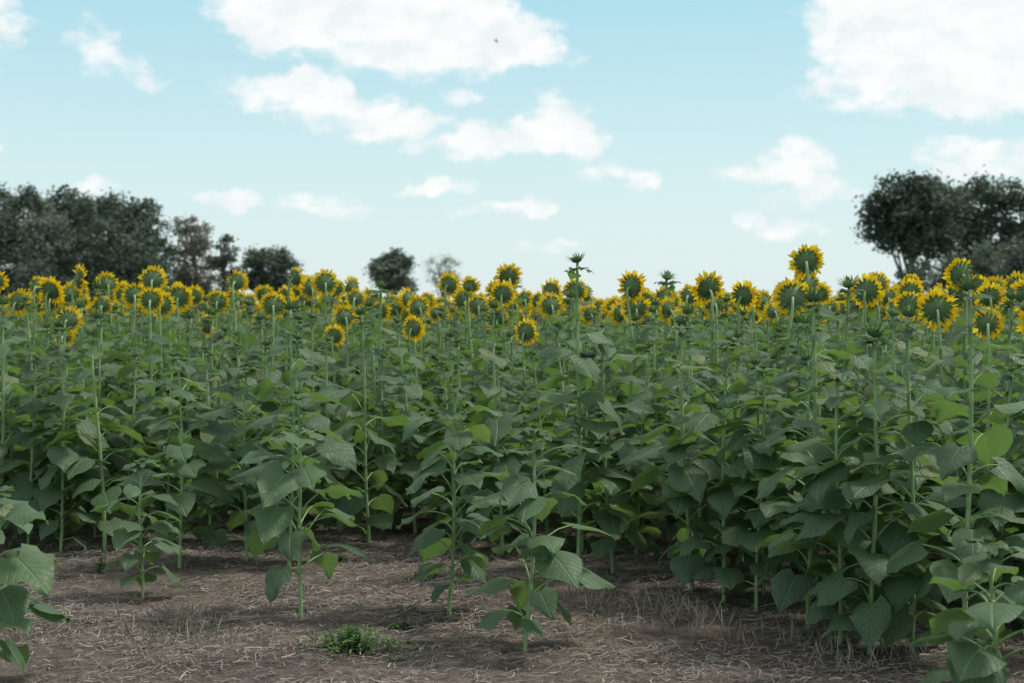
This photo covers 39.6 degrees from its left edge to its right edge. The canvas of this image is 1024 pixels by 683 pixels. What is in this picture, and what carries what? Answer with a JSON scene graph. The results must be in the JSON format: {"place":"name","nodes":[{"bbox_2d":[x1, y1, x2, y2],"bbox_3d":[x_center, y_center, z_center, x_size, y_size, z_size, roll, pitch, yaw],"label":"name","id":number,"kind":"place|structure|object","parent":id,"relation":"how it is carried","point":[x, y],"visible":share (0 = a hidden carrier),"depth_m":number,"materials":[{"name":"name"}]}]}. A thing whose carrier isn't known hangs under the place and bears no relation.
{"place":"outdoors","nodes":[
{"label":"outdoors","id":0,"kind":"place"},
{"bbox_2d":[0,243,1023,626],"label":"sunflower field","id":1,"kind":"structure","parent":0,"point":[128,335],"depth_m":10.56,"materials":[{"name":"green plant"}]},
{"bbox_2d":[0,303,1023,682],"bbox_3d":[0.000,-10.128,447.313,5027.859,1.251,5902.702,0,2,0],"label":"ground","id":2,"kind":"structure","parent":0,"point":[678,635],"depth_m":7.44,"materials":[{"name":"soil"}]},
{"bbox_2d":[0,182,31,296],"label":"broadleaf tree","id":3,"kind":"object","parent":2,"relation":"on","point":[5,225],"visible":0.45,"depth_m":84.63,"materials":[{"name":"green plant"}]},
{"bbox_2d":[0,182,62,295],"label":"broadleaf tree","id":4,"kind":"object","parent":2,"relation":"on","point":[28,196],"visible":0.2,"depth_m":87.34,"materials":[{"name":"green plant"}]},
{"bbox_2d":[0,485,72,680],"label":"sunflower plant","id":5,"kind":"object","parent":2,"relation":"on","point":[31,565],"visible":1,"depth_m":6.12,"materials":[{"name":"green plant"}]},
{"bbox_2d":[0,210,103,329],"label":"broadleaf tree","id":6,"kind":"object","parent":2,"relation":"on","point":[44,234],"visible":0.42,"depth_m":79.14,"materials":[{"name":"green plant"}]},
{"bbox_2d":[14,318,110,544],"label":"sunflower plant","id":7,"kind":"object","parent":2,"relation":"on","point":[30,407],"visible":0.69,"depth_m":9.78,"materials":[{"name":"green plant"}]},
{"bbox_2d":[29,184,96,284],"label":"broadleaf tree","id":8,"kind":"object","parent":2,"relation":"on","point":[68,196],"visible":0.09,"depth_m":92.07,"materials":[{"name":"green plant"}]},
{"bbox_2d":[83,553,106,572],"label":"green weed","id":9,"kind":"object","parent":2,"relation":"on","point":[102,564],"visible":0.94,"depth_m":8.93,"materials":[{"name":"green plant"}]},
{"bbox_2d":[63,187,129,299],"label":"broadleaf tree","id":10,"kind":"object","parent":2,"relation":"on","point":[83,211],"visible":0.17,"depth_m":88.80,"materials":[{"name":"green plant"}]},
{"bbox_2d":[64,211,176,328],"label":"broadleaf tree","id":11,"kind":"object","parent":2,"relation":"on","point":[123,253],"visible":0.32,"depth_m":80.82,"materials":[{"name":"green plant"}]},
{"bbox_2d":[90,456,184,598],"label":"sunflower plant","id":12,"kind":"object","parent":2,"relation":"on","point":[125,534],"visible":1,"depth_m":8.17,"materials":[{"name":"green plant"}]},
{"bbox_2d":[99,192,181,286],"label":"broadleaf tree","id":13,"kind":"object","parent":2,"relation":"on","point":[136,208],"visible":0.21,"depth_m":85.41,"materials":[{"name":"green plant"}]},
{"bbox_2d":[117,351,241,567],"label":"sunflower plant","id":14,"kind":"object","parent":2,"relation":"on","point":[205,483],"visible":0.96,"depth_m":9.07,"materials":[{"name":"green plant"}]},
{"bbox_2d":[157,213,232,294],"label":"reddish tree","id":15,"kind":"object","parent":2,"relation":"on","point":[198,245],"visible":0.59,"depth_m":94.06,"materials":[{"name":"grey plant"}]},
{"bbox_2d":[213,234,241,290],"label":"poplar tree","id":16,"kind":"object","parent":2,"relation":"on","point":[227,257],"visible":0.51,"depth_m":94.67,"materials":[{"name":"green plant"}]},
{"bbox_2d":[182,361,296,561],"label":"sunflower plant","id":17,"kind":"object","parent":2,"relation":"on","point":[242,449],"visible":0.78,"depth_m":9.19,"materials":[{"name":"green plant"}]},
{"bbox_2d":[237,244,305,297],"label":"round tree","id":18,"kind":"object","parent":2,"relation":"on","point":[277,267],"visible":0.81,"depth_m":98.72,"materials":[{"name":"green plant"}]},
{"bbox_2d":[229,388,370,618],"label":"sunflower plant","id":19,"kind":"object","parent":2,"relation":"on","point":[276,484],"visible":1,"depth_m":7.52,"materials":[{"name":"green plant"}]},
{"bbox_2d":[250,298,356,567],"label":"sunflower plant","id":20,"kind":"object","parent":2,"relation":"on","point":[264,388],"visible":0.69,"depth_m":9.13,"materials":[{"name":"green plant"}]},
{"bbox_2d":[337,552,356,561],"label":"green weed","id":21,"kind":"object","parent":2,"relation":"on","point":[341,556],"visible":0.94,"depth_m":9.34,"materials":[{"name":"green plant"}]},
{"bbox_2d":[291,624,419,660],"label":"green weed","id":22,"kind":"object","parent":2,"relation":"on","point":[350,641],"visible":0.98,"depth_m":6.88,"materials":[{"name":"green plant"}]},
{"bbox_2d":[314,305,407,544],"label":"sunflower plant","id":23,"kind":"object","parent":2,"relation":"on","point":[376,480],"visible":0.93,"depth_m":9.91,"materials":[{"name":"green plant"}]},
{"bbox_2d":[362,247,419,299],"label":"round tree","id":24,"kind":"object","parent":2,"relation":"on","point":[398,264],"visible":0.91,"depth_m":99.29,"materials":[{"name":"green plant"}]},
{"bbox_2d":[387,619,414,629],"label":"green weed","id":25,"kind":"object","parent":2,"relation":"on","point":[397,626],"visible":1,"depth_m":7.36,"materials":[{"name":"green plant"}]},
{"bbox_2d":[406,562,438,579],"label":"green weed","id":26,"kind":"object","parent":2,"relation":"on","point":[416,575],"visible":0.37,"depth_m":8.69,"materials":[{"name":"green plant"}]},
{"bbox_2d":[422,249,463,298],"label":"sparse tree","id":27,"kind":"object","parent":2,"relation":"on","point":[445,263],"visible":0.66,"depth_m":109.55,"materials":[{"name":"grey plant"}]},
{"bbox_2d":[396,381,513,614],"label":"sunflower plant","id":28,"kind":"object","parent":2,"relation":"on","point":[429,542],"visible":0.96,"depth_m":7.60,"materials":[{"name":"green plant"}]},
{"bbox_2d":[458,299,541,554],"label":"sunflower plant","id":29,"kind":"object","parent":2,"relation":"on","point":[499,428],"visible":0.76,"depth_m":9.47,"materials":[{"name":"green plant"}]},
{"bbox_2d":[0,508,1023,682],"bbox_3d":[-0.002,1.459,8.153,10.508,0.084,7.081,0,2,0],"label":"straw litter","id":30,"kind":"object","parent":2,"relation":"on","point":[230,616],"visible":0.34,"depth_m":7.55,"materials":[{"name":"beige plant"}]},
{"bbox_2d":[466,422,615,652],"bbox_3d":[0.113,0.978,6.924,0.615,1.184,0.684,1,2,21],"label":"sunflower plant","id":31,"kind":"object","parent":2,"relation":"on","point":[553,562],"visible":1,"depth_m":6.83,"materials":[{"name":"green plant"}]},
{"bbox_2d":[517,252,652,557],"bbox_3d":[0.373,0.478,8.729,0.692,2.059,0.743,-1,2,-27],"label":"sunflower plant","id":32,"kind":"object","parent":2,"relation":"on","point":[565,482],"visible":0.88,"depth_m":8.65,"materials":[{"name":"green plant"}]},
{"bbox_2d":[546,323,668,573],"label":"sunflower plant","id":33,"kind":"object","parent":2,"relation":"on","point":[614,526],"visible":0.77,"depth_m":8.75,"materials":[{"name":"green plant"}]},
{"bbox_2d":[616,314,736,591],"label":"sunflower plant","id":34,"kind":"object","parent":2,"relation":"on","point":[682,478],"visible":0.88,"depth_m":8.13,"materials":[{"name":"green plant"}]},
{"bbox_2d":[654,334,789,602],"bbox_3d":[1.188,0.741,7.988,0.617,1.571,0.719,1,2,38],"label":"sunflower plant","id":35,"kind":"object","parent":2,"relation":"on","point":[722,502],"visible":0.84,"depth_m":7.92,"materials":[{"name":"green plant"}]},
{"bbox_2d":[691,362,832,611],"bbox_3d":[1.419,0.829,7.854,0.659,1.430,0.714,-1,2,-32],"label":"sunflower plant","id":36,"kind":"object","parent":2,"relation":"on","point":[757,454],"visible":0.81,"depth_m":7.81,"materials":[{"name":"green plant"}]},
{"bbox_2d":[747,282,863,628],"bbox_3d":[1.557,0.622,7.431,0.622,1.872,0.761,0,2,7],"label":"sunflower plant","id":37,"kind":"object","parent":2,"relation":"on","point":[789,587],"visible":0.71,"depth_m":7.37,"materials":[{"name":"green plant"}]},
{"bbox_2d":[769,363,904,644],"bbox_3d":[1.625,0.836,7.058,0.718,1.466,0.613,0,2,0],"label":"sunflower plant","id":38,"kind":"object","parent":2,"relation":"on","point":[822,481],"visible":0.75,"depth_m":7.04,"materials":[{"name":"green plant"}]},
{"bbox_2d":[791,320,955,654],"bbox_3d":[1.731,0.725,6.893,0.706,1.688,0.635,-1,2,-25],"label":"sunflower plant","id":39,"kind":"object","parent":2,"relation":"on","point":[870,620],"visible":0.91,"depth_m":6.82,"materials":[{"name":"green plant"}]},
{"bbox_2d":[831,303,964,653],"bbox_3d":[1.904,0.691,6.903,0.644,1.764,0.637,0,2,0],"label":"sunflower plant","id":40,"kind":"object","parent":2,"relation":"on","point":[899,592],"visible":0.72,"depth_m":6.84,"materials":[{"name":"green plant"}]},
{"bbox_2d":[891,255,935,326],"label":"bush","id":41,"kind":"object","parent":2,"relation":"on","point":[925,265],"visible":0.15,"depth_m":69.35,"materials":[{"name":"green plant"}]},
{"bbox_2d":[850,168,977,280],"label":"broadleaf tree","id":42,"kind":"object","parent":2,"relation":"on","point":[909,224],"visible":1,"depth_m":73.86,"materials":[{"name":"green plant"}]},
{"bbox_2d":[887,272,1023,658],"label":"sunflower plant","id":43,"kind":"object","parent":2,"relation":"on","point":[990,446],"visible":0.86,"depth_m":6.46,"materials":[{"name":"green plant"}]},
{"bbox_2d":[909,535,1023,682],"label":"sunflower plant","id":44,"kind":"object","parent":2,"relation":"on","point":[971,661],"visible":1,"depth_m":5.33,"materials":[{"name":"green plant"}]},
{"bbox_2d":[926,164,1013,284],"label":"broadleaf tree","id":45,"kind":"object","parent":2,"relation":"on","point":[980,214],"visible":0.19,"depth_m":78.48,"materials":[{"name":"green plant"}]},
{"bbox_2d":[919,235,1023,329],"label":"bush","id":46,"kind":"object","parent":2,"relation":"on","point":[985,250],"visible":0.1,"depth_m":59.75,"materials":[{"name":"green plant"}]},
{"bbox_2d":[956,170,1023,278],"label":"broadleaf tree","id":47,"kind":"object","parent":2,"relation":"on","point":[1005,201],"visible":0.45,"depth_m":75.55,"materials":[{"name":"green plant"}]},
{"bbox_2d":[990,236,1023,305],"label":"bush","id":48,"kind":"object","parent":2,"relation":"on","point":[1016,262],"visible":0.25,"depth_m":54.94,"materials":[{"name":"green plant"}]},
{"bbox_2d":[0,0,1023,302],"label":"sky","id":49,"kind":"structure","parent":0,"point":[684,138],"materials":[{"name":"blue"}]}
]}

